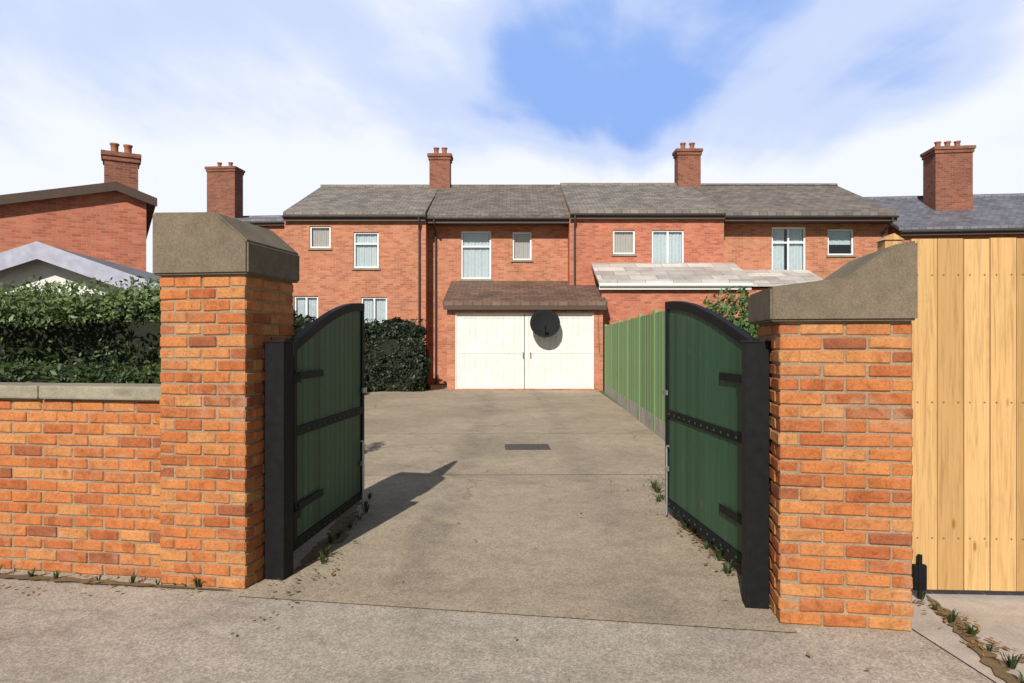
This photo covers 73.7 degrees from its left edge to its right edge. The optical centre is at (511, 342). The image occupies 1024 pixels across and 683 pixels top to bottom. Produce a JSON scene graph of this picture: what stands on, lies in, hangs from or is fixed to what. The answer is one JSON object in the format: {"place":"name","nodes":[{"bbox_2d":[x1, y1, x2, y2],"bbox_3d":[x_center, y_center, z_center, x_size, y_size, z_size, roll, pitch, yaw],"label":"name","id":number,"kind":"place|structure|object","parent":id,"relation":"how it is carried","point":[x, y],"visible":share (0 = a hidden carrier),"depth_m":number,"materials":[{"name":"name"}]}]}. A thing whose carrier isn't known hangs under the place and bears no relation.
{"place":"outdoors","nodes":[
{"label":"outdoors","id":0,"kind":"place"},
{"bbox_2d":[204,162,283,240],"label":"house","id":1,"kind":"structure","parent":0,"point":[225,190],"depth_m":35.20,"materials":[{"name":"brick"}]},
{"bbox_2d":[0,570,995,682],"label":"pavement","id":2,"kind":"structure","parent":0,"point":[52,632],"depth_m":3.40,"materials":[{"name":"grey concrete"}]},
{"bbox_2d":[0,382,160,579],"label":"garden wall","id":3,"kind":"structure","parent":2,"relation":"on","point":[80,477],"depth_m":4.43,"materials":[{"name":"brick"}]},
{"bbox_2d":[0,573,228,589],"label":"soil strip","id":4,"kind":"object","parent":2,"relation":"on","point":[34,577],"visible":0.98,"depth_m":4.31,"materials":[{"name":"brown soil"}]},
{"bbox_2d":[28,567,35,576],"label":"weed tuft","id":5,"kind":"object","parent":4,"relation":"on","point":[31,574],"visible":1,"depth_m":4.38,"materials":[{"name":"green plant"}]},
{"bbox_2d":[53,569,61,578],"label":"weed tuft","id":6,"kind":"object","parent":4,"relation":"on","point":[56,575],"visible":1,"depth_m":4.35,"materials":[{"name":"green plant"}]},
{"bbox_2d":[128,572,143,582],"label":"weed tuft","id":7,"kind":"object","parent":4,"relation":"on","point":[133,577],"visible":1,"depth_m":4.28,"materials":[{"name":"green plant"}]},
{"bbox_2d":[187,575,200,586],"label":"weed tuft","id":8,"kind":"object","parent":2,"relation":"on","point":[197,584],"visible":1,"depth_m":4.18,"materials":[{"name":"green plant"}]},
{"bbox_2d":[426,185,569,384],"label":"terraced house","id":9,"kind":"structure","parent":0,"point":[497,232],"depth_m":24.70,"materials":[{"name":"brick"}]},
{"bbox_2d":[459,231,492,280],"bbox_3d":[-1.302,-3.147,24.757,1.205,1.806,0.215,0,0,0],"label":"window","id":10,"kind":"structure","parent":9,"relation":"in","point":[475,245],"depth_m":24.84,"materials":[{"name":"white plastic"}]},
{"bbox_2d":[511,232,532,261],"bbox_3d":[0.362,-3.473,24.757,0.807,1.083,0.214,0,0,0],"label":"window","id":11,"kind":"structure","parent":9,"relation":"in","point":[521,241],"depth_m":24.85,"materials":[{"name":"white plastic"}]},
{"bbox_2d":[0,0,1023,272],"label":"sky","id":12,"kind":"structure","parent":0,"point":[301,96],"materials":[{"name":"blue"}]},
{"bbox_2d":[237,385,797,632],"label":"driveway","id":13,"kind":"structure","parent":0,"point":[619,552],"depth_m":5.63,"materials":[{"name":"concrete"}]},
{"bbox_2d":[263,341,300,579],"bbox_3d":[-1.492,0.767,4.449,0.142,1.565,0.241,0,0,9],"label":"gate post","id":14,"kind":"object","parent":13,"relation":"on","point":[281,513],"visible":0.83,"depth_m":4.34,"materials":[{"name":"black metal"}]},
{"bbox_2d":[290,303,366,550],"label":"driveway gate","id":15,"kind":"structure","parent":14,"relation":"attached to","point":[329,390],"depth_m":5.32,"materials":[{"name":"green wood"}]},
{"bbox_2d":[317,551,327,563],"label":"weed tuft","id":16,"kind":"object","parent":13,"relation":"on","point":[322,558],"visible":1,"depth_m":4.63,"materials":[{"name":"green plant"}]},
{"bbox_2d":[317,545,330,556],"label":"weed tuft","id":17,"kind":"object","parent":13,"relation":"on","point":[326,550],"visible":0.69,"depth_m":4.77,"materials":[{"name":"green plant"}]},
{"bbox_2d":[293,501,361,572],"bbox_3d":[-1.554,1.497,6.070,0.440,0.001,3.228,0,0,-12],"label":"soil strip","id":18,"kind":"object","parent":13,"relation":"on","point":[343,519],"visible":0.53,"depth_m":5.28,"materials":[{"name":"brown soil"}]},
{"bbox_2d":[327,532,335,542],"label":"weed tuft","id":19,"kind":"object","parent":18,"relation":"on","point":[330,538],"visible":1,"depth_m":5.11,"materials":[{"name":"green plant"}]},
{"bbox_2d":[361,502,372,512],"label":"weed tuft","id":20,"kind":"object","parent":13,"relation":"on","point":[366,509],"visible":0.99,"depth_m":6.03,"materials":[{"name":"green plant"}]},
{"bbox_2d":[2,431,1023,668],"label":"leaf litter","id":21,"kind":"object","parent":13,"relation":"on","point":[808,653],"visible":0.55,"depth_m":4.20,"materials":[{"name":"brown plant"}]},
{"bbox_2d":[443,281,607,390],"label":"garage","id":22,"kind":"structure","parent":13,"relation":"on","point":[485,335],"depth_m":21.77,"materials":[{"name":"brick"}]},
{"bbox_2d":[457,314,591,388],"bbox_3d":[0.397,0.263,21.755,4.396,2.405,0.111,0,0,0],"label":"garage door","id":23,"kind":"structure","parent":22,"relation":"in","point":[490,347],"depth_m":21.77,"materials":[{"name":"white paint"}]},
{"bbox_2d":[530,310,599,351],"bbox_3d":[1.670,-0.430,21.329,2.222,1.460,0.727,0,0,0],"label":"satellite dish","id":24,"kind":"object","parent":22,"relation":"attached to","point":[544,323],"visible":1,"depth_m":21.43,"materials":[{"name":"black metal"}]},
{"bbox_2d":[505,444,550,449],"bbox_3d":[0.220,1.512,9.850,0.640,0.036,0.500,0,0,-2],"label":"manhole cover","id":25,"kind":"object","parent":13,"relation":"on","point":[527,447],"visible":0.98,"depth_m":9.79,"materials":[{"name":"metal"}]},
{"bbox_2d":[531,474,612,474],"bbox_3d":[-1.500,1.500,13.306,8.200,0.001,11.111,0,0,0],"label":"joint","id":26,"kind":"object","parent":13,"relation":"on","point":[571,474],"visible":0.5,"depth_m":7.79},
{"bbox_2d":[652,480,664,492],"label":"weed tuft","id":27,"kind":"object","parent":13,"relation":"on","point":[657,488],"visible":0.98,"depth_m":6.86,"materials":[{"name":"green plant"}]},
{"bbox_2d":[672,511,741,573],"bbox_3d":[1.797,1.497,6.924,0.508,0.001,5.266,0,0,11],"label":"soil strip","id":28,"kind":"object","parent":13,"relation":"on","point":[737,567],"visible":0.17,"depth_m":5.05,"materials":[{"name":"brown soil"}]},
{"bbox_2d":[677,516,690,529],"bbox_3d":[1.387,1.447,5.507,0.147,0.106,0.201,0,0,26],"label":"weed tuft","id":29,"kind":"object","parent":28,"relation":"on","point":[685,527],"visible":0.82,"depth_m":5.49,"materials":[{"name":"green plant"}]},
{"bbox_2d":[704,540,710,548],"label":"weed tuft","id":30,"kind":"object","parent":13,"relation":"on","point":[706,544],"visible":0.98,"depth_m":4.97,"materials":[{"name":"green plant"}]},
{"bbox_2d":[710,545,723,560],"bbox_3d":[1.463,1.436,4.718,0.178,0.128,0.244,0,0,-17],"label":"weed tuft","id":31,"kind":"object","parent":13,"relation":"on","point":[720,552],"visible":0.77,"depth_m":4.70,"materials":[{"name":"green plant"}]},
{"bbox_2d":[721,559,736,573],"bbox_3d":[1.424,1.449,4.432,0.141,0.102,0.193,0,0,19],"label":"weed tuft","id":32,"kind":"object","parent":13,"relation":"on","point":[727,569],"visible":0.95,"depth_m":4.44,"materials":[{"name":"green plant"}]},
{"bbox_2d":[740,340,770,608],"bbox_3d":[1.408,0.767,3.979,0.142,1.565,0.241,0,0,9],"label":"gate post","id":33,"kind":"object","parent":13,"relation":"on","point":[755,473],"visible":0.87,"depth_m":3.87,"materials":[{"name":"black metal"}]},
{"bbox_2d":[662,301,756,565],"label":"driveway gate","id":34,"kind":"structure","parent":33,"relation":"attached to","point":[702,392],"depth_m":5.01,"materials":[{"name":"green wood"}]},
{"bbox_2d":[524,385,619,405],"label":"ground","id":35,"kind":"structure","parent":0,"point":[603,392],"depth_m":20.10,"materials":[{"name":"grey concrete"}]},
{"bbox_2d":[153,212,298,589],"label":"gate pier","id":36,"kind":"structure","parent":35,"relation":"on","point":[226,297],"depth_m":4.21,"materials":[{"name":"brick"}]},
{"bbox_2d":[282,147,452,381],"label":"terraced house","id":37,"kind":"structure","parent":35,"relation":"on","point":[367,245],"depth_m":24.00,"materials":[{"name":"brick"}]},
{"bbox_2d":[295,296,317,320],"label":"window","id":38,"kind":"structure","parent":37,"relation":"in","point":[304,305],"depth_m":24.14,"materials":[{"name":"white plastic"}]},
{"bbox_2d":[307,226,331,249],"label":"window","id":39,"kind":"structure","parent":37,"relation":"in","point":[321,234],"depth_m":24.14,"materials":[{"name":"white plastic"}]},
{"bbox_2d":[352,232,379,269],"bbox_3d":[-5.130,-3.233,24.057,0.998,1.335,0.215,0,0,0],"label":"window","id":40,"kind":"structure","parent":37,"relation":"in","point":[366,244],"depth_m":24.14,"materials":[{"name":"white plastic"}]},
{"bbox_2d":[361,297,386,322],"bbox_3d":[-4.849,-1.089,24.105,0.914,1.054,0.119,0,0,0],"label":"window","id":41,"kind":"structure","parent":37,"relation":"in","point":[370,302],"depth_m":24.14,"materials":[{"name":"white plastic"}]},
{"bbox_2d":[605,309,664,440],"bbox_3d":[2.560,0.495,15.000,0.060,2.110,10.901,0,0,3],"label":"panel fence","id":42,"kind":"object","parent":35,"relation":"on","point":[634,367],"visible":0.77,"depth_m":13.16,"materials":[{"name":"wood"}]},
{"bbox_2d":[560,142,754,389],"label":"terraced house","id":43,"kind":"structure","parent":35,"relation":"on","point":[636,249],"depth_m":24.00,"materials":[{"name":"red brick"}]},
{"bbox_2d":[611,230,636,255],"bbox_3d":[3.936,-3.514,24.056,0.893,0.913,0.213,0,0,0],"label":"window","id":44,"kind":"structure","parent":43,"relation":"in","point":[623,240],"depth_m":24.14,"materials":[{"name":"white plastic"}]},
{"bbox_2d":[652,230,683,262],"bbox_3d":[5.482,-3.268,24.106,1.124,1.406,0.120,0,0,0],"label":"window","id":45,"kind":"structure","parent":43,"relation":"in","point":[666,244],"depth_m":24.15,"materials":[{"name":"white plastic"}]},
{"bbox_2d":[702,286,758,339],"bbox_3d":[2.644,0.442,7.933,1.593,2.177,1.650,0,0,0],"label":"shrub","id":46,"kind":"object","parent":35,"relation":"on","point":[741,322],"visible":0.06,"depth_m":7.51,"materials":[{"name":"green plant"}]},
{"bbox_2d":[693,183,898,334],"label":"terraced house","id":47,"kind":"structure","parent":35,"relation":"on","point":[777,234],"depth_m":24.70,"materials":[{"name":"brick"}]},
{"bbox_2d":[772,227,804,269],"bbox_3d":[10.017,-3.327,24.804,1.230,1.736,0.121,0,0,0],"label":"window","id":48,"kind":"structure","parent":47,"relation":"in","point":[794,242],"depth_m":24.85,"materials":[{"name":"white plastic"}]},
{"bbox_2d":[826,229,855,256],"bbox_3d":[11.898,-3.618,24.757,1.060,1.010,0.215,0,0,0],"label":"window","id":49,"kind":"structure","parent":47,"relation":"in","point":[835,236],"depth_m":24.84,"materials":[{"name":"white plastic"}]},
{"bbox_2d":[748,241,917,632],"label":"gate pier","id":50,"kind":"structure","parent":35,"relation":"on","point":[840,451],"depth_m":3.60,"materials":[{"name":"brick"}]},
{"bbox_2d":[864,141,1023,242],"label":"house","id":51,"kind":"structure","parent":0,"point":[948,204],"depth_m":26.32,"materials":[{"name":"red brick"}]},
{"bbox_2d":[911,589,1023,682],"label":"yard paving","id":52,"kind":"structure","parent":0,"point":[999,615],"depth_m":3.67,"materials":[{"name":"concrete"}]},
{"bbox_2d":[875,233,904,250],"bbox_3d":[2.300,0.445,4.160,0.120,2.210,0.120,0,0,3],"label":"timber post","id":53,"kind":"object","parent":52,"relation":"on","point":[888,240],"visible":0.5,"depth_m":4.11,"materials":[{"name":"brown wood"}]},
{"bbox_2d":[910,238,1023,597],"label":"timber gate","id":54,"kind":"structure","parent":53,"relation":"attached to","point":[967,434],"depth_m":4.01,"materials":[{"name":"brown wood"}]},
{"bbox_2d":[912,588,926,599],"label":"weed tuft","id":55,"kind":"object","parent":52,"relation":"on","point":[923,595],"visible":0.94,"depth_m":3.98,"materials":[{"name":"green plant"}]},
{"bbox_2d":[926,595,1020,682],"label":"soil strip","id":56,"kind":"object","parent":52,"relation":"on","point":[998,668],"visible":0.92,"depth_m":3.31,"materials":[{"name":"brown soil"}]},
{"bbox_2d":[945,609,961,622],"bbox_3d":[2.367,1.463,3.649,0.103,0.074,0.141,0,0,17],"label":"weed tuft","id":57,"kind":"object","parent":56,"relation":"on","point":[951,618],"visible":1,"depth_m":3.65,"materials":[{"name":"green plant"}]},
{"bbox_2d":[959,621,980,636],"bbox_3d":[2.336,1.464,3.484,0.099,0.071,0.136,0,0,-42],"label":"weed tuft","id":58,"kind":"object","parent":56,"relation":"on","point":[971,631],"visible":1,"depth_m":3.48,"materials":[{"name":"green plant"}]},
{"bbox_2d":[984,642,995,651],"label":"weed tuft","id":59,"kind":"object","parent":52,"relation":"on","point":[989,648],"visible":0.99,"depth_m":3.31,"materials":[{"name":"green plant"}]},
{"bbox_2d":[988,650,1023,668],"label":"weed tuft","id":60,"kind":"object","parent":52,"relation":"on","point":[1012,662],"visible":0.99,"depth_m":3.14,"materials":[{"name":"green plant"}]},
{"bbox_2d":[1013,667,1023,682],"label":"weed tuft","id":61,"kind":"object","parent":52,"relation":"on","point":[1022,678],"visible":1,"depth_m":3.00,"materials":[{"name":"green plant"}]},
{"label":"garden soil","id":62,"kind":"structure","parent":0,"visible":0},
{"bbox_2d":[0,142,156,270],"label":"house","id":63,"kind":"structure","parent":62,"relation":"on","point":[109,219],"depth_m":18.94,"materials":[{"name":"red brick"}]},
{"bbox_2d":[0,274,160,376],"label":"hedge","id":64,"kind":"object","parent":62,"relation":"on","point":[86,321],"visible":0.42,"depth_m":6.89,"materials":[{"name":"green plant"}]},
{"bbox_2d":[0,241,160,299],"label":"outbuilding","id":65,"kind":"structure","parent":62,"relation":"on","point":[48,263],"depth_m":12.29,"materials":[{"name":"white paint"}]},
{"bbox_2d":[0,346,160,383],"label":"hedge","id":66,"kind":"object","parent":62,"relation":"on","point":[17,371],"visible":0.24,"depth_m":5.21,"materials":[{"name":"green plant"}]},
{"bbox_2d":[154,299,316,336],"bbox_3d":[-5.415,0.427,14.938,1.517,2.448,12.232,0,0,0],"label":"hedge","id":67,"kind":"object","parent":62,"relation":"on","point":[300,323],"depth_m":16.09,"materials":[{"name":"green plant"}]},
{"bbox_2d":[311,316,431,391],"bbox_3d":[-5.177,0.400,21.534,5.431,2.505,1.801,0,0,0],"label":"hedge","id":68,"kind":"object","parent":62,"relation":"on","point":[396,356],"visible":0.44,"depth_m":21.07,"materials":[{"name":"green plant"}]}
]}

